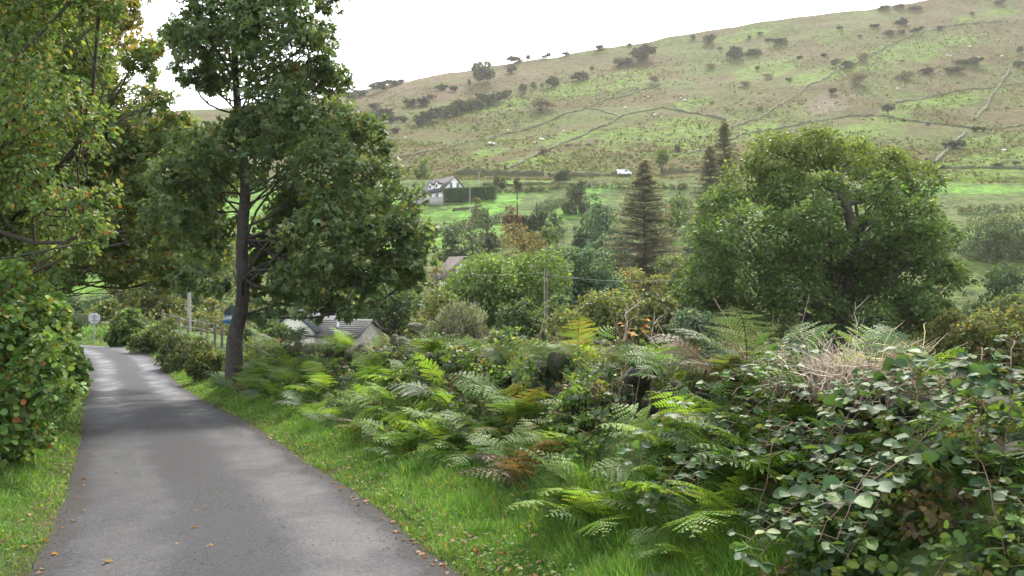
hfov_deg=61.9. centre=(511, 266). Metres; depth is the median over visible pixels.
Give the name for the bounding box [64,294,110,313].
shaded bush
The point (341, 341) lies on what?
fern
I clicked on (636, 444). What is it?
bramble
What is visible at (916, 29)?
hill bush
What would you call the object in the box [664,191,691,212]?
hedgerow ash
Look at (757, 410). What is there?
bramble
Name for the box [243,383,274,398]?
fern
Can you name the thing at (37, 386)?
hedge shrub
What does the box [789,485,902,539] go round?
bramble
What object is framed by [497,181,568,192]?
hedgerow
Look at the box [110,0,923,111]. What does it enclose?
sky
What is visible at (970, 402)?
fern
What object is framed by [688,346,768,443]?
bramble
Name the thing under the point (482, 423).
fern
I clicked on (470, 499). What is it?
grass
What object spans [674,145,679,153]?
hill bush
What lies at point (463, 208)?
field wall
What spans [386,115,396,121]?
hill bush
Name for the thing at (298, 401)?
fern
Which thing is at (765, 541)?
bramble
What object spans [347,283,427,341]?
dark thicket
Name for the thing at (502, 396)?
fern
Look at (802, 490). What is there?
bramble
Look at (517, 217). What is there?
rust shrub
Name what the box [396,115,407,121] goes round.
hill bush
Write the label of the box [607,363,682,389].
dead grass
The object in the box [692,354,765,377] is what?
fern
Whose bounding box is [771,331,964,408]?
dead grass
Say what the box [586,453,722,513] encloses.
fern
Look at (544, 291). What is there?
utility pole
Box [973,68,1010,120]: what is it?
field wall
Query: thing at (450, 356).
fern
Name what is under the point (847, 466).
bramble
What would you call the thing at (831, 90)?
hill bush
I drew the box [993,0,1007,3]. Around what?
hill bush
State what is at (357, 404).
fern
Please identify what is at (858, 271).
oak tree
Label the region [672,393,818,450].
fern
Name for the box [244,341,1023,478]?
roadside wall
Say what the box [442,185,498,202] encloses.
clipped hedge
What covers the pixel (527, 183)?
field wall
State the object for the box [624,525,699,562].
fern
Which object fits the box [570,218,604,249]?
hedgerow holly
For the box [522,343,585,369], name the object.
fern
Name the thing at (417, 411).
fern
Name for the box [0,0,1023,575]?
ground
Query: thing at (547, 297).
utility pole
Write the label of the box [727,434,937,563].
bramble
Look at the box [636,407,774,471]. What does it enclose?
fern
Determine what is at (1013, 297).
hazel
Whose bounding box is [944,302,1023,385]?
golden alder
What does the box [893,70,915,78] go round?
hill bush
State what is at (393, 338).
boulder
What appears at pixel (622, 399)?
bramble
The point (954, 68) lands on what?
hill bush
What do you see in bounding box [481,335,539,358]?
fern
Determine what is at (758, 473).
fern
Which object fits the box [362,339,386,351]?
fern
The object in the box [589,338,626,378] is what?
bramble
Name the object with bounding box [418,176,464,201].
white house
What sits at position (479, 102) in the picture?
hill bush
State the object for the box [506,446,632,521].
fern
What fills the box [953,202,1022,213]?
hedgerow
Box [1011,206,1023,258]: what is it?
hedgerow end
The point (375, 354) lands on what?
fern
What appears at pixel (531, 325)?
dark alder
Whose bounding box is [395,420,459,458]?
fern
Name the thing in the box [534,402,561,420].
bramble
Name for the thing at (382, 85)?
hill bush
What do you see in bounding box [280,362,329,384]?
fern
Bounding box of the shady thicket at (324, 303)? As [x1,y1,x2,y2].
[269,282,359,321]
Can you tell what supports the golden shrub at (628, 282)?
on the ground at (700, 52)
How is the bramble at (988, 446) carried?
attached to the roadside wall at (554, 359)
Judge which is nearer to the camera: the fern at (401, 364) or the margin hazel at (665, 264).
the fern at (401, 364)
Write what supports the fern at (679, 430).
on the ground at (700, 52)
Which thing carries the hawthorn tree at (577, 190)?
on the ground at (700, 52)
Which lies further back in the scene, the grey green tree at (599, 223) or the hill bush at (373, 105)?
the hill bush at (373, 105)
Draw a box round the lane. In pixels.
[28,345,463,575]
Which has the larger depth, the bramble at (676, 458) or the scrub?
the scrub
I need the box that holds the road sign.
[89,313,99,341]
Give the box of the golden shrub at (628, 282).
[618,265,668,316]
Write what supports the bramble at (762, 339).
on the roadside wall at (554, 359)
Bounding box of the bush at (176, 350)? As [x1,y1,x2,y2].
[154,330,219,371]
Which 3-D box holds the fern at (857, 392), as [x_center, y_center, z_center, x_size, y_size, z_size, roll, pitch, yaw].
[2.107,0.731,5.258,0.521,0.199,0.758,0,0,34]
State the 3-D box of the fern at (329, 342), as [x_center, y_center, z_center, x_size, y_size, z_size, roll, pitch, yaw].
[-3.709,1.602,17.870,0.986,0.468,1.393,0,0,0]
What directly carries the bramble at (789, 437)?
attached to the roadside wall at (554, 359)
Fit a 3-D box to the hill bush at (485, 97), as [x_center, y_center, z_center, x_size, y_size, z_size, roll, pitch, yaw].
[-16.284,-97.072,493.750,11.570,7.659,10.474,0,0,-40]
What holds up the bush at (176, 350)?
on the ground at (700, 52)
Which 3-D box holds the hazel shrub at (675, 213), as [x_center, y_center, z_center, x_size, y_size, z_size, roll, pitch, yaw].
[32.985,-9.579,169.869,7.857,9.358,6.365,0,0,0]
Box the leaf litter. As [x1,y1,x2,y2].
[0,382,705,575]
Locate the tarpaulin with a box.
[222,305,234,323]
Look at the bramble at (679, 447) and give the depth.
5.26 m
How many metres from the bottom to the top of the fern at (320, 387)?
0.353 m
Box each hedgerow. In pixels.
[427,211,509,236]
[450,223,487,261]
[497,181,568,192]
[533,192,587,212]
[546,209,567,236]
[584,180,689,189]
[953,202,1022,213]
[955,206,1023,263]
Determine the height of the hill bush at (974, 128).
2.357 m
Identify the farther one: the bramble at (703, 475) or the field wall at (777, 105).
the field wall at (777, 105)
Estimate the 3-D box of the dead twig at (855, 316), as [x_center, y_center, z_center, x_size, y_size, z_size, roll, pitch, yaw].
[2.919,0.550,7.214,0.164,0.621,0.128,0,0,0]
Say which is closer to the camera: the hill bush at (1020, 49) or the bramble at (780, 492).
the bramble at (780, 492)
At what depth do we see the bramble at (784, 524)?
4.00 m
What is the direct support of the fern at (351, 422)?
on the ground at (700, 52)
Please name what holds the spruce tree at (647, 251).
on the ground at (700, 52)
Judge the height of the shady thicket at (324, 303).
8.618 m
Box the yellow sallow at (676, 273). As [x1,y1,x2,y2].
[659,252,704,307]
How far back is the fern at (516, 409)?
7.99 m
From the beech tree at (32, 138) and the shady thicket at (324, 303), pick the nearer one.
the beech tree at (32, 138)
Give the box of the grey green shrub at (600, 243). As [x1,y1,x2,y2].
[591,231,626,271]
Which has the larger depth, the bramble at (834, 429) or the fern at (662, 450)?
the fern at (662, 450)
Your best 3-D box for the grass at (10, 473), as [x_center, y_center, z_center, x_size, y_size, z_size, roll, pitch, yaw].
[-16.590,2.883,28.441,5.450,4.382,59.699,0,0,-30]
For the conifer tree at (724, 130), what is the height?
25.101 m
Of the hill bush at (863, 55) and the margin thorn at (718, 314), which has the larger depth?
the hill bush at (863, 55)
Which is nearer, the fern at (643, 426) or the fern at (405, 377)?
the fern at (643, 426)
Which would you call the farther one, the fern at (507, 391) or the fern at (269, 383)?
the fern at (269, 383)
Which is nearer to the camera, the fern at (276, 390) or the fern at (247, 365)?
the fern at (276, 390)
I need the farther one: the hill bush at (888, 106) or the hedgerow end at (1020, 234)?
the hill bush at (888, 106)
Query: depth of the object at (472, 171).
281.58 m
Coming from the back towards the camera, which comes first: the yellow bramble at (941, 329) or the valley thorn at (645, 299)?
the valley thorn at (645, 299)
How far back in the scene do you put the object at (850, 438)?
4.75 m
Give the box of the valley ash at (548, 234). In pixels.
[537,223,567,274]
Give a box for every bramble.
[125,316,189,353]
[308,351,326,362]
[368,344,394,352]
[401,337,419,371]
[425,349,487,394]
[432,341,472,377]
[435,226,465,262]
[451,376,476,407]
[454,385,507,412]
[455,398,487,423]
[515,393,565,408]
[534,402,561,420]
[541,400,568,427]
[570,469,724,526]
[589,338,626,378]
[589,364,809,496]
[590,393,665,411]
[603,356,640,397]
[613,452,684,469]
[618,321,637,344]
[636,316,649,338]
[636,425,741,519]
[642,432,816,507]
[643,380,831,513]
[661,430,877,496]
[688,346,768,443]
[715,377,826,418]
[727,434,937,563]
[729,466,946,573]
[733,347,823,401]
[733,414,822,521]
[748,339,805,453]
[754,333,799,445]
[754,387,850,502]
[758,479,902,547]
[765,381,833,425]
[780,413,873,544]
[786,509,959,558]
[788,346,923,496]
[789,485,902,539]
[790,354,981,477]
[794,438,997,553]
[795,368,941,454]
[800,382,910,462]
[806,454,918,540]
[807,380,872,431]
[821,368,1023,560]
[868,387,959,404]
[877,361,1023,504]
[882,357,947,421]
[882,372,1021,482]
[904,517,1022,575]
[918,307,981,363]
[930,436,1023,554]
[941,347,1013,507]
[959,334,1023,548]
[968,476,1023,575]
[993,385,1023,569]
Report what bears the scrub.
on the ground at (700, 52)
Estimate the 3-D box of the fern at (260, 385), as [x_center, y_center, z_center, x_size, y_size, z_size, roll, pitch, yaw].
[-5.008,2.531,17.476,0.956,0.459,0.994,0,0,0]
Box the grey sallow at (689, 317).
[659,306,725,355]
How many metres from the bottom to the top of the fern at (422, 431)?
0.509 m
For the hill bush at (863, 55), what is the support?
on the ground at (700, 52)
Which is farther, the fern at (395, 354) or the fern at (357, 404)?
the fern at (395, 354)
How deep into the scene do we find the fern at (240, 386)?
19.60 m
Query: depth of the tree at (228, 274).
118.49 m
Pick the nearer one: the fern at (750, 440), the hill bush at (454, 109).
the fern at (750, 440)
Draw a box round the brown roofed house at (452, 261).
[434,256,467,291]
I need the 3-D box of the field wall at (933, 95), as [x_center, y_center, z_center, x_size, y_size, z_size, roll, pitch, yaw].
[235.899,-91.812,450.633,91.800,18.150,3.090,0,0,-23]
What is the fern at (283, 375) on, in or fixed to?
on the ground at (700, 52)
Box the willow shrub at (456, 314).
[420,298,527,348]
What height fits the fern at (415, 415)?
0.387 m
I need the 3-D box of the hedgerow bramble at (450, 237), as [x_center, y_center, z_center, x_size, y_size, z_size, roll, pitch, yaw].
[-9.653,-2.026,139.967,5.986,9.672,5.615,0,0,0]
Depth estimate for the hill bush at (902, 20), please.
602.03 m
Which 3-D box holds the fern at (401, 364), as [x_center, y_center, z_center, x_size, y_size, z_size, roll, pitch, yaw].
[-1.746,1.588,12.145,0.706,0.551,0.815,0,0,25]
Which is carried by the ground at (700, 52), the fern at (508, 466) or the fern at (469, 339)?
the fern at (508, 466)
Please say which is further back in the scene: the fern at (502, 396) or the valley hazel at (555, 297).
the valley hazel at (555, 297)
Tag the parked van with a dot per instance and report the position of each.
(622, 171)
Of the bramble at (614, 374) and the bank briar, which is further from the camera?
the bank briar
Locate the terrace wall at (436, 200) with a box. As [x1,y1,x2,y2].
[414,197,442,205]
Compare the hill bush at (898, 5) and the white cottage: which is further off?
the hill bush at (898, 5)
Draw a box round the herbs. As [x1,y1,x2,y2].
[0,382,788,575]
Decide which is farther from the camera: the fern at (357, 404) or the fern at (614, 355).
the fern at (357, 404)
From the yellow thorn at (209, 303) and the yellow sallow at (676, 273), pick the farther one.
the yellow sallow at (676, 273)
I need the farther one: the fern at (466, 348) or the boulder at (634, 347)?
the fern at (466, 348)
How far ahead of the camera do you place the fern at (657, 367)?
6.75 m
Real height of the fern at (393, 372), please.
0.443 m
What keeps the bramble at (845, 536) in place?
on the ground at (700, 52)
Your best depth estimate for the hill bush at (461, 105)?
472.26 m
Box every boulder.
[389,334,398,346]
[395,336,410,349]
[408,322,422,333]
[593,340,605,345]
[617,345,640,354]
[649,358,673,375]
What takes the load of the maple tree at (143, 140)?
on the ground at (700, 52)
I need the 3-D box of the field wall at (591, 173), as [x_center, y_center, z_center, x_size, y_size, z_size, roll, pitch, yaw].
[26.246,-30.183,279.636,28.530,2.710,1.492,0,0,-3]
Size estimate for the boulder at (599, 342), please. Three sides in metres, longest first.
0.153 x 0.122 x 0.072 m
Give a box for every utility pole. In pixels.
[187,292,190,330]
[544,268,544,315]
[547,269,547,344]
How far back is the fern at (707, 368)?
6.13 m
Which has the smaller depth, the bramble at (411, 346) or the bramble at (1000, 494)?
the bramble at (1000, 494)
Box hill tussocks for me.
[330,18,1023,183]
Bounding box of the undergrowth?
[205,326,1023,575]
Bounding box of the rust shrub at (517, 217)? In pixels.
[502,202,526,238]
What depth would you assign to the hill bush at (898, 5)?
640.47 m
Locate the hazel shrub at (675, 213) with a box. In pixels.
[661,195,694,237]
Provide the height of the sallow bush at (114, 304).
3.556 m
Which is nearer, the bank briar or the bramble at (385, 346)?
the bramble at (385, 346)
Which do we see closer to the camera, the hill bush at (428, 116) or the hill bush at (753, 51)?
the hill bush at (428, 116)
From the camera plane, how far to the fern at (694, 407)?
5.77 m
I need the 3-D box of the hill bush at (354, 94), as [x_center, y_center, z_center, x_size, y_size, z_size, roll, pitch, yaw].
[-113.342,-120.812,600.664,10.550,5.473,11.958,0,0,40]
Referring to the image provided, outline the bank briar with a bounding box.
[182,348,225,381]
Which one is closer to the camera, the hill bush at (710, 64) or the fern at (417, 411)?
the fern at (417, 411)
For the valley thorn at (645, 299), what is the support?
on the ground at (700, 52)
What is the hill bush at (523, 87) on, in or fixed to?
on the ground at (700, 52)
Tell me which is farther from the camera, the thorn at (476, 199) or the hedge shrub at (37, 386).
the thorn at (476, 199)
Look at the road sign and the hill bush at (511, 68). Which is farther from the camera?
the hill bush at (511, 68)
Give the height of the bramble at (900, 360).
0.658 m
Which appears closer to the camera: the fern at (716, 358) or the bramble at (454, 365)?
the fern at (716, 358)
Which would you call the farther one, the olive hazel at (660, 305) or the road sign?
the road sign
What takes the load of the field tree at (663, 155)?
on the ground at (700, 52)
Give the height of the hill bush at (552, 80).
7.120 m
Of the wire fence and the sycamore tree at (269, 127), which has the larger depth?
the wire fence
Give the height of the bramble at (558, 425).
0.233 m
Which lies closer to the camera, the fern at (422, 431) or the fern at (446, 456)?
the fern at (446, 456)
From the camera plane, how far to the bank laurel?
33.39 m
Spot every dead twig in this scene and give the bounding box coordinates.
[622,291,641,340]
[642,313,665,343]
[851,295,869,341]
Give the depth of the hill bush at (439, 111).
443.97 m
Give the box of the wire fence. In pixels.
[162,311,222,347]
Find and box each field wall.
[72,313,195,331]
[390,83,661,158]
[452,204,481,210]
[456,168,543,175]
[482,181,566,185]
[504,106,725,168]
[549,171,634,176]
[586,107,616,114]
[661,167,710,173]
[687,114,1022,153]
[732,20,1002,127]
[895,83,1020,102]
[933,130,966,162]
[940,165,1023,168]
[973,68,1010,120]
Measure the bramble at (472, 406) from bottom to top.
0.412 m
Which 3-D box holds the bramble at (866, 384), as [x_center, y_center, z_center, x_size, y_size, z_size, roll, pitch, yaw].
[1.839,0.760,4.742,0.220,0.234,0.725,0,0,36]
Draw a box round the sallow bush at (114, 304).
[83,298,120,320]
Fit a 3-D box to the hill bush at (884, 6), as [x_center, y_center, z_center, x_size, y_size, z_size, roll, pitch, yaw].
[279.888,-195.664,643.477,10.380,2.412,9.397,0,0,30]
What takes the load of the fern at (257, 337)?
on the ground at (700, 52)
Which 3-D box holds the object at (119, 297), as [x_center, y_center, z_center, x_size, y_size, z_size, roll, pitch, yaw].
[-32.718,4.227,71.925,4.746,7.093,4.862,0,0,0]
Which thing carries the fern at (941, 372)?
on the roadside wall at (554, 359)
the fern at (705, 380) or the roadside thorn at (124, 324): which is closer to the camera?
the fern at (705, 380)
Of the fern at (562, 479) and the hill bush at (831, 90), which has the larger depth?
the hill bush at (831, 90)
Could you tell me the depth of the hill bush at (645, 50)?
597.95 m
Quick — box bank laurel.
[243,318,292,343]
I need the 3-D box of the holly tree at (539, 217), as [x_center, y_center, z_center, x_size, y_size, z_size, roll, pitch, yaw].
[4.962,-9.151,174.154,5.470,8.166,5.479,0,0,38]
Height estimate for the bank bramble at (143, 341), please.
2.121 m
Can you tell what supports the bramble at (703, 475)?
on the ground at (700, 52)
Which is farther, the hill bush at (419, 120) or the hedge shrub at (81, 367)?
the hill bush at (419, 120)
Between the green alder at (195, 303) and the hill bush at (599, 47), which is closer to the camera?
the green alder at (195, 303)
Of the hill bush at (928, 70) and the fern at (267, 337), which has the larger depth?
the hill bush at (928, 70)
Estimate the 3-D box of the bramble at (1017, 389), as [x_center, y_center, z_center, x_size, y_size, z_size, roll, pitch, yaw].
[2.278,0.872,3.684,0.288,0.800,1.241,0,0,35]
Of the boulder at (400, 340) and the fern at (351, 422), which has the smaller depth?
the fern at (351, 422)
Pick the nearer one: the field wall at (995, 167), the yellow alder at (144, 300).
the yellow alder at (144, 300)
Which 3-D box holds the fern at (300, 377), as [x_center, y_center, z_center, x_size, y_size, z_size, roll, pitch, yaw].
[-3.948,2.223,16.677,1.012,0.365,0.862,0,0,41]
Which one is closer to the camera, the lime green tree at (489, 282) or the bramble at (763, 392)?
the bramble at (763, 392)
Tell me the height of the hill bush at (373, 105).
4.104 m
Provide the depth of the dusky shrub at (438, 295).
49.47 m
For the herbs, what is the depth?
6.41 m
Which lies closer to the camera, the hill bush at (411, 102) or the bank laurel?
the bank laurel
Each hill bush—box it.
[345,91,359,98]
[353,89,368,94]
[368,80,387,89]
[368,103,380,108]
[373,107,395,116]
[384,79,401,85]
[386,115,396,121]
[389,128,400,131]
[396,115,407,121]
[401,98,418,106]
[412,114,427,124]
[417,96,430,105]
[419,111,437,122]
[428,106,444,118]
[434,84,447,89]
[440,107,452,117]
[442,103,458,114]
[449,85,458,90]
[451,99,468,112]
[465,100,476,110]
[467,96,485,107]
[470,60,495,82]
[474,92,495,104]
[486,93,498,103]
[493,90,508,100]
[506,55,523,62]
[506,65,517,72]
[518,83,527,91]
[529,95,555,109]
[530,82,536,88]
[539,147,549,152]
[545,75,560,85]
[570,72,589,79]
[595,44,604,49]
[612,56,633,65]
[628,43,657,60]
[648,75,660,82]
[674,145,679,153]
[701,34,716,42]
[705,63,715,67]
[724,45,744,58]
[743,48,762,54]
[762,73,773,77]
[772,37,787,42]
[828,87,837,93]
[830,58,840,67]
[840,60,854,67]
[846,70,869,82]
[856,52,870,59]
[878,4,889,8]
[881,103,895,114]
[882,29,894,33]
[893,3,904,7]
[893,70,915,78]
[894,17,908,23]
[906,5,922,8]
[909,27,921,31]
[918,67,934,72]
[941,139,967,147]
[943,65,963,71]
[961,57,984,63]
[970,126,979,130]
[990,163,1004,165]
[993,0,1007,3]
[1013,60,1023,66]
[1016,46,1023,51]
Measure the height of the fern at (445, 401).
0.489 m
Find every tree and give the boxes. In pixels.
[0,0,151,298]
[2,0,239,299]
[131,0,441,387]
[150,213,270,321]
[307,234,392,302]
[411,156,430,178]
[439,244,574,339]
[492,175,506,188]
[513,177,522,199]
[521,202,548,238]
[533,243,627,325]
[554,168,571,180]
[561,179,589,214]
[581,192,632,262]
[602,159,693,301]
[654,148,669,167]
[662,123,978,356]
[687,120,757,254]
[960,261,1023,329]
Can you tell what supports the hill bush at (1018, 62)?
on the ground at (700, 52)
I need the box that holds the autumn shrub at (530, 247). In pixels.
[497,221,547,303]
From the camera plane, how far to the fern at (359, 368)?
13.83 m
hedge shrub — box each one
[0,252,88,468]
[25,285,93,422]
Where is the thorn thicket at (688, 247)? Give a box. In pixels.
[676,227,705,275]
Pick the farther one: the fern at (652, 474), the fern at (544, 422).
the fern at (544, 422)
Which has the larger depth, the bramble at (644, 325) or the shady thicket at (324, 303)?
the shady thicket at (324, 303)
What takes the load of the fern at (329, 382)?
on the ground at (700, 52)
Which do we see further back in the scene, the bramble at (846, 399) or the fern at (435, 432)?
the fern at (435, 432)
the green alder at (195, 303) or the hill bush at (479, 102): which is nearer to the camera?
the green alder at (195, 303)
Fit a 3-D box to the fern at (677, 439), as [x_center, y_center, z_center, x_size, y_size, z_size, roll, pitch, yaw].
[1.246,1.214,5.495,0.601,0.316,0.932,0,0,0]
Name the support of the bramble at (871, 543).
on the roadside wall at (554, 359)
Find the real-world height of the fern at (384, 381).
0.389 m
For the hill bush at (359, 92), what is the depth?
605.65 m
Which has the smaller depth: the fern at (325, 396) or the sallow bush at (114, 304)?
the fern at (325, 396)
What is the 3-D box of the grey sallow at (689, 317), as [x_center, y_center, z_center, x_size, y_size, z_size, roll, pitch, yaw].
[8.024,3.928,37.988,3.232,4.358,2.999,0,0,29]
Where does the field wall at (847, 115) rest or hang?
on the ground at (700, 52)
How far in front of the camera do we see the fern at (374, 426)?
9.94 m
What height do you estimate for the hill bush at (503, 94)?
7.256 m
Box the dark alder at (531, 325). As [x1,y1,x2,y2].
[493,296,548,344]
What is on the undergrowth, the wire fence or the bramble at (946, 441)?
the bramble at (946, 441)
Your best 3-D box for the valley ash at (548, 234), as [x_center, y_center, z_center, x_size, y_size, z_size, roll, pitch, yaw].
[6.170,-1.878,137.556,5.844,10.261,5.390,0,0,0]
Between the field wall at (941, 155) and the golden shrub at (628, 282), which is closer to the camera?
the golden shrub at (628, 282)
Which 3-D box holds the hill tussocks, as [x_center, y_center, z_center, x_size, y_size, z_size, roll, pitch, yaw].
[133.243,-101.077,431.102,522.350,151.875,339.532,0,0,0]
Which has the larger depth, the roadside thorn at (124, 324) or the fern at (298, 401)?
the roadside thorn at (124, 324)
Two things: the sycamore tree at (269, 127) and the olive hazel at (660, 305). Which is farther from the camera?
the olive hazel at (660, 305)
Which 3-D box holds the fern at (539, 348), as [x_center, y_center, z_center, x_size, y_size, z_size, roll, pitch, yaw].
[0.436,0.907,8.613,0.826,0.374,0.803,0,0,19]
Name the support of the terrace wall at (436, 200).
on the ground at (700, 52)
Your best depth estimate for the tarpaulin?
29.88 m
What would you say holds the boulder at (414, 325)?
on the roadside wall at (554, 359)
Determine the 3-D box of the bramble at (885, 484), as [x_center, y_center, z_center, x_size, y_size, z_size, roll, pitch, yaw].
[1.747,0.954,3.779,1.332,0.335,0.317,0,0,-32]
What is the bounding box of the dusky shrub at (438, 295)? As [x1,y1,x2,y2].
[404,284,471,341]
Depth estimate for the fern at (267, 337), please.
23.36 m
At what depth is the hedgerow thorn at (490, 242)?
164.40 m
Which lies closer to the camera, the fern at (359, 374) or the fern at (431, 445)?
the fern at (431, 445)
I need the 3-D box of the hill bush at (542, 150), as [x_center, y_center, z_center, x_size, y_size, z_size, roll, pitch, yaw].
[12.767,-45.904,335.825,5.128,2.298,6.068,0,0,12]
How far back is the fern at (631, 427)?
6.12 m
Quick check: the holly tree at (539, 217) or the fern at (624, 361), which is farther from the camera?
the holly tree at (539, 217)
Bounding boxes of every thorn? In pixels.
[102,307,147,346]
[191,297,229,335]
[468,197,481,221]
[473,207,501,252]
[617,297,648,319]
[692,269,726,343]
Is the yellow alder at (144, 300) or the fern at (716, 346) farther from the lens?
the yellow alder at (144, 300)
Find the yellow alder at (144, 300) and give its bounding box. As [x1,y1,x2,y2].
[116,266,193,324]
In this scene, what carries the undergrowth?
on the ground at (700, 52)
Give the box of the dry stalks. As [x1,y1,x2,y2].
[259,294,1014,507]
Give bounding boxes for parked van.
[617,169,631,174]
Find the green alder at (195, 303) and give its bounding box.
[163,292,217,330]
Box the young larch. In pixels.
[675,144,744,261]
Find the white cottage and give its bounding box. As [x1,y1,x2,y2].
[278,299,385,353]
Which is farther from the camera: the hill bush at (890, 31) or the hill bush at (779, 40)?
the hill bush at (779, 40)
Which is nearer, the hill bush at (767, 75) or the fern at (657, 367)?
the fern at (657, 367)
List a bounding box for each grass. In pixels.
[0,370,90,575]
[79,319,848,575]
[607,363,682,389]
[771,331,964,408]
[780,394,964,423]
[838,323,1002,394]
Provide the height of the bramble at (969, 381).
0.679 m
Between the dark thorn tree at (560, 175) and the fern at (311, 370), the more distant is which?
the dark thorn tree at (560, 175)
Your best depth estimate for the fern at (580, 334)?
9.30 m
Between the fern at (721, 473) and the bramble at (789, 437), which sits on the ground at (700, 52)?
the fern at (721, 473)
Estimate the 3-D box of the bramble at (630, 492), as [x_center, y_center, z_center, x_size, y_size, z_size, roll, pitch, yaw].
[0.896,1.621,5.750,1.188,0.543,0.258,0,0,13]
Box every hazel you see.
[536,293,581,341]
[541,286,649,359]
[618,288,641,317]
[623,292,685,349]
[653,254,679,314]
[988,290,1023,347]
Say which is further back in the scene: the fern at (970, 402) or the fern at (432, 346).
the fern at (432, 346)
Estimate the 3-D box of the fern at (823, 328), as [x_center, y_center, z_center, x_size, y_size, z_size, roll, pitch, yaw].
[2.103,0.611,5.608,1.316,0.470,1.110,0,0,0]
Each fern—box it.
[198,369,264,398]
[217,378,241,385]
[226,366,268,391]
[235,359,260,370]
[237,358,267,380]
[238,380,291,398]
[242,377,283,403]
[243,362,278,380]
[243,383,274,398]
[246,326,273,346]
[246,370,288,386]
[248,347,286,368]
[251,332,276,350]
[254,366,288,391]
[254,381,277,397]
[261,341,296,365]
[262,384,298,402]
[266,357,301,370]
[269,326,309,352]
[271,389,328,415]
[275,367,309,384]
[277,372,337,400]
[280,354,322,366]
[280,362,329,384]
[281,371,311,385]
[286,370,305,384]
[292,391,334,413]
[297,360,325,380]
[297,403,344,421]
[303,379,341,397]
[308,334,354,351]
[315,413,353,428]
[325,388,383,410]
[328,326,357,351]
[329,328,356,350]
[331,405,383,444]
[334,384,382,421]
[337,350,393,384]
[342,365,383,392]
[343,353,383,383]
[345,381,428,421]
[350,418,404,452]
[351,423,446,467]
[353,382,413,423]
[356,359,415,395]
[357,334,389,350]
[357,351,399,382]
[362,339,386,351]
[367,363,398,377]
[368,376,402,391]
[369,371,412,393]
[373,364,421,388]
[374,345,417,357]
[380,332,405,349]
[382,399,434,432]
[384,350,465,413]
[389,412,469,452]
[394,406,460,430]
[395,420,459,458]
[401,413,446,444]
[403,409,497,470]
[406,328,449,364]
[407,409,446,435]
[409,390,473,423]
[435,411,520,441]
[441,346,461,363]
[446,371,532,425]
[447,334,485,350]
[447,344,507,358]
[455,419,566,487]
[460,383,552,421]
[468,385,554,443]
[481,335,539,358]
[483,346,535,372]
[496,428,586,462]
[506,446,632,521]
[509,340,591,369]
[514,448,598,535]
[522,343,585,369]
[528,419,572,441]
[537,373,604,421]
[540,486,636,554]
[555,315,616,363]
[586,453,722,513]
[592,343,675,369]
[595,403,691,473]
[604,353,647,371]
[610,458,792,537]
[613,345,698,384]
[617,383,725,491]
[621,417,672,462]
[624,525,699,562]
[627,489,739,575]
[629,430,725,480]
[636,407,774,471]
[642,349,786,397]
[642,379,770,508]
[644,334,757,388]
[656,307,779,385]
[662,420,751,470]
[669,449,783,527]
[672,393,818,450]
[678,421,893,499]
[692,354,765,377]
[694,439,831,488]
[701,359,784,395]
[703,431,772,474]
[703,479,863,537]
[712,425,848,474]
[725,459,858,529]
[737,321,927,391]
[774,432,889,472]
[811,365,892,397]
[853,323,971,392]
[900,398,1023,519]
[922,389,979,421]
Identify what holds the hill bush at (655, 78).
on the ground at (700, 52)
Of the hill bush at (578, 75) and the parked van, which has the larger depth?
the hill bush at (578, 75)
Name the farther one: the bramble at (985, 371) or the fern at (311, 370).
the fern at (311, 370)
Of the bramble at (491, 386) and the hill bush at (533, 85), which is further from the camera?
the hill bush at (533, 85)
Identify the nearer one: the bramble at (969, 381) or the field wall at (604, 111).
the bramble at (969, 381)
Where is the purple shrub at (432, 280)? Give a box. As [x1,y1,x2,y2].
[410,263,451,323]
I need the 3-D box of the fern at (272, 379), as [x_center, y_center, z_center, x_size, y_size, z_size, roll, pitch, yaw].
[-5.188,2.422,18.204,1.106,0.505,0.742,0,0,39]
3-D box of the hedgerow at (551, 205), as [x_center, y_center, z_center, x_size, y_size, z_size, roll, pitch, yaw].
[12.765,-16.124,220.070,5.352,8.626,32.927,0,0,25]
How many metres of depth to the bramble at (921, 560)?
3.64 m
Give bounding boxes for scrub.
[71,304,1023,401]

